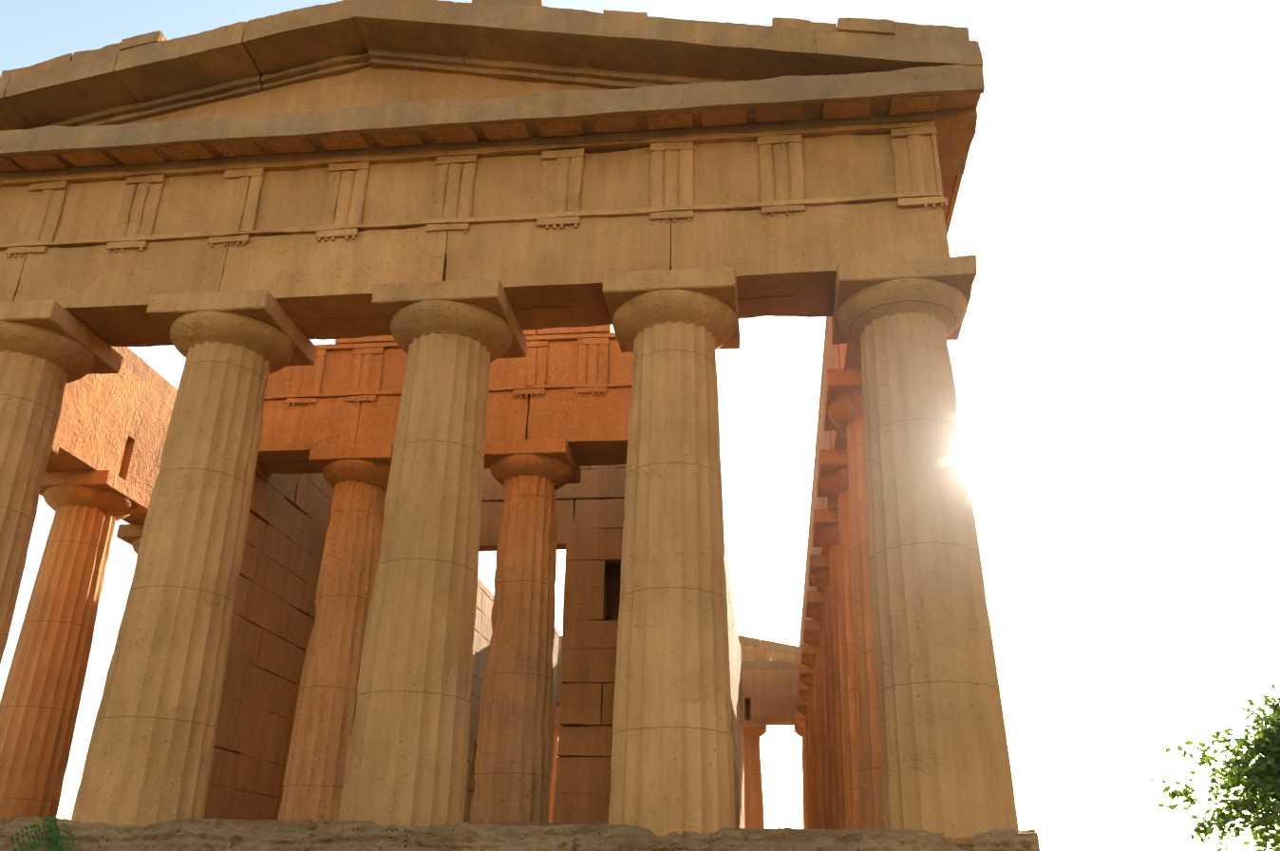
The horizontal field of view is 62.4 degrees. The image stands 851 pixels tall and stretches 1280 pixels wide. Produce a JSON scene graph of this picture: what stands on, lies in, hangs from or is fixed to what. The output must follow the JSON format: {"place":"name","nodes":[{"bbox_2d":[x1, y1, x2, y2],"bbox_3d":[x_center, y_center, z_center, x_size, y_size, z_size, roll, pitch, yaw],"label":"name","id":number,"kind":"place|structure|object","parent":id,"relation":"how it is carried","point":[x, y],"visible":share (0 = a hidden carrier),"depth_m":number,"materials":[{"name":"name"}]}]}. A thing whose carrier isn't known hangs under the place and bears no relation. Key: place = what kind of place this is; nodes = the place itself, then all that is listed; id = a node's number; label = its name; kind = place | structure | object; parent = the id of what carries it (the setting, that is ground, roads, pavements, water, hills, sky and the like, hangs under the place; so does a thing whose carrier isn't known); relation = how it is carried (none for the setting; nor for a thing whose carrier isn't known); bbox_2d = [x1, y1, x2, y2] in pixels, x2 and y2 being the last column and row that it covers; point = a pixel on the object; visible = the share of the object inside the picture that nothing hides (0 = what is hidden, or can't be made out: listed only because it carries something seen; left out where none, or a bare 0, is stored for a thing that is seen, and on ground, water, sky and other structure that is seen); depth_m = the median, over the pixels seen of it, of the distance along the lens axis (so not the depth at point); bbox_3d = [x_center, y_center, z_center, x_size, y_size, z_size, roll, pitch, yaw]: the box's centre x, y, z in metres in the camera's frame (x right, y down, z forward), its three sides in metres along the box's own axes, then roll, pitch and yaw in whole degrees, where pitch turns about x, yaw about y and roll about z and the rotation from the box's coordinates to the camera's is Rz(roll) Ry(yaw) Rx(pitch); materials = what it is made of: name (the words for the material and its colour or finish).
{"place":"outdoors","nodes":[
{"label":"outdoors","id":0,"kind":"place"},
{"bbox_2d":[0,0,1279,850],"label":"sky","id":1,"kind":"structure","parent":0,"point":[1117,207],"materials":[{"name":"white"}]},
{"bbox_2d":[1148,682,1279,850],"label":"tree","id":2,"kind":"object","parent":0,"point":[1261,773],"depth_m":18.73,"materials":[{"name":"green plant"}]},
{"bbox_3d":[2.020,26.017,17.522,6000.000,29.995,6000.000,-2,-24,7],"label":"ground","id":3,"kind":"structure","parent":0,"visible":0},
{"bbox_3d":[-2.090,13.371,28.948,19.441,2.314,41.975,-2,-24,7],"label":"stepped temple platform","id":4,"kind":"object","parent":3,"relation":"on","visible":0},
{"bbox_2d":[10,813,75,850],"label":"weed","id":5,"kind":"object","parent":4,"relation":"on","point":[54,831],"depth_m":11.42,"materials":[{"name":"green plant"}]},
{"bbox_2d":[205,818,604,825],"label":"step","id":6,"kind":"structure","parent":4,"relation":"on","point":[505,823],"depth_m":16.33,"materials":[{"name":"stone"}]},
{"bbox_2d":[277,437,581,822],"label":"inner columns","id":7,"kind":"structure","parent":6,"relation":"on","point":[512,774],"depth_m":17.90,"materials":[{"name":"stone"}]},
{"bbox_2d":[203,462,745,828],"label":"cella walls","id":8,"kind":"structure","parent":6,"relation":"on","point":[289,519],"depth_m":21.70,"materials":[{"name":"stone"}]},
{"bbox_2d":[256,333,633,473],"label":"pronaos entablature blocks","id":9,"kind":"structure","parent":8,"relation":"attached to","point":[592,429],"depth_m":19.59,"materials":[{"name":"orange stone"}]},
{"bbox_2d":[285,338,609,406],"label":"triglyphs","id":10,"kind":"object","parent":9,"relation":"attached to","point":[592,363],"visible":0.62,"depth_m":19.74,"materials":[{"name":"orange stone"}]},
{"bbox_2d":[335,323,741,650],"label":"cornice","id":11,"kind":"structure","parent":9,"relation":"on","point":[605,329],"depth_m":19.85,"materials":[{"name":"stone"}]},
{"bbox_2d":[555,650,742,706],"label":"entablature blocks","id":12,"kind":"structure","parent":8,"relation":"attached to","point":[558,685],"depth_m":44.74,"materials":[{"name":"stone"}]},
{"bbox_2d":[0,367,884,829],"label":"columns","id":13,"kind":"structure","parent":4,"relation":"on","point":[837,709],"depth_m":19.61,"materials":[{"name":"stone"}]},
{"bbox_2d":[44,363,173,524],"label":"entablature blocks","id":14,"kind":"structure","parent":13,"relation":"on","point":[117,423],"depth_m":21.29,"materials":[{"name":"stone"}]},
{"bbox_2d":[111,346,177,405],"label":"cornice","id":15,"kind":"structure","parent":14,"relation":"on","point":[146,373],"depth_m":22.45,"materials":[{"name":"stone"}]},
{"bbox_2d":[798,316,861,681],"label":"entablature blocks","id":16,"kind":"structure","parent":13,"relation":"on","point":[843,355],"depth_m":20.56,"materials":[{"name":"stone"}]},
{"bbox_2d":[797,174,962,667],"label":"cornice","id":17,"kind":"structure","parent":16,"relation":"on","point":[950,183],"depth_m":20.09,"materials":[{"name":"stone"}]},
{"bbox_2d":[0,816,1039,850],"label":"temple base","id":18,"kind":"object","parent":4,"relation":"on","point":[204,835],"visible":0.9,"depth_m":11.28,"materials":[{"name":"stone"}]},
{"bbox_2d":[0,254,1018,844],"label":"front columns","id":19,"kind":"structure","parent":18,"relation":"on","point":[944,754],"depth_m":12.75,"materials":[{"name":"stone"}]},
{"bbox_2d":[0,120,950,346],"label":"entablature blocks","id":20,"kind":"structure","parent":19,"relation":"on","point":[783,264],"depth_m":14.67,"materials":[{"name":"beige stone"}]},
{"bbox_2d":[119,59,609,124],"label":"pediment","id":21,"kind":"structure","parent":20,"relation":"on","point":[367,85],"depth_m":16.24,"materials":[{"name":"stone"}]},
{"bbox_2d":[0,94,944,258],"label":"triglyphs","id":22,"kind":"object","parent":20,"relation":"attached to","point":[781,169],"visible":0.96,"depth_m":14.90,"materials":[{"name":"beige stone"}]},
{"bbox_2d":[0,0,983,131],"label":"raking cornice","id":23,"kind":"structure","parent":20,"relation":"on","point":[144,76],"depth_m":15.75,"materials":[{"name":"stone"}]},
{"bbox_2d":[0,64,984,178],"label":"cornice","id":24,"kind":"structure","parent":20,"relation":"on","point":[959,89],"depth_m":14.73,"materials":[{"name":"beige stone"}]},
{"bbox_2d":[931,126,948,216],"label":"corner triglyphs","id":25,"kind":"object","parent":20,"relation":"attached to","point":[936,163],"visible":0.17,"depth_m":14.11,"materials":[{"name":"stone"}]},
{"bbox_2d":[548,720,805,828],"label":"columns","id":26,"kind":"structure","parent":4,"relation":"on","point":[754,731],"depth_m":47.63,"materials":[{"name":"stone"}]},
{"bbox_2d":[554,669,798,725],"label":"entablature blocks","id":27,"kind":"structure","parent":26,"relation":"on","point":[769,696],"depth_m":48.66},
{"bbox_2d":[558,644,798,661],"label":"pediment","id":28,"kind":"structure","parent":27,"relation":"on","point":[750,653],"depth_m":49.62,"materials":[{"name":"stone"}]},
{"bbox_2d":[558,635,798,655],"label":"raking cornice","id":29,"kind":"structure","parent":27,"relation":"on","point":[769,645],"depth_m":49.80,"materials":[{"name":"stone"}]},
{"bbox_2d":[741,660,798,669],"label":"cornice","id":30,"kind":"structure","parent":27,"relation":"on","point":[769,665],"depth_m":49.15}
]}

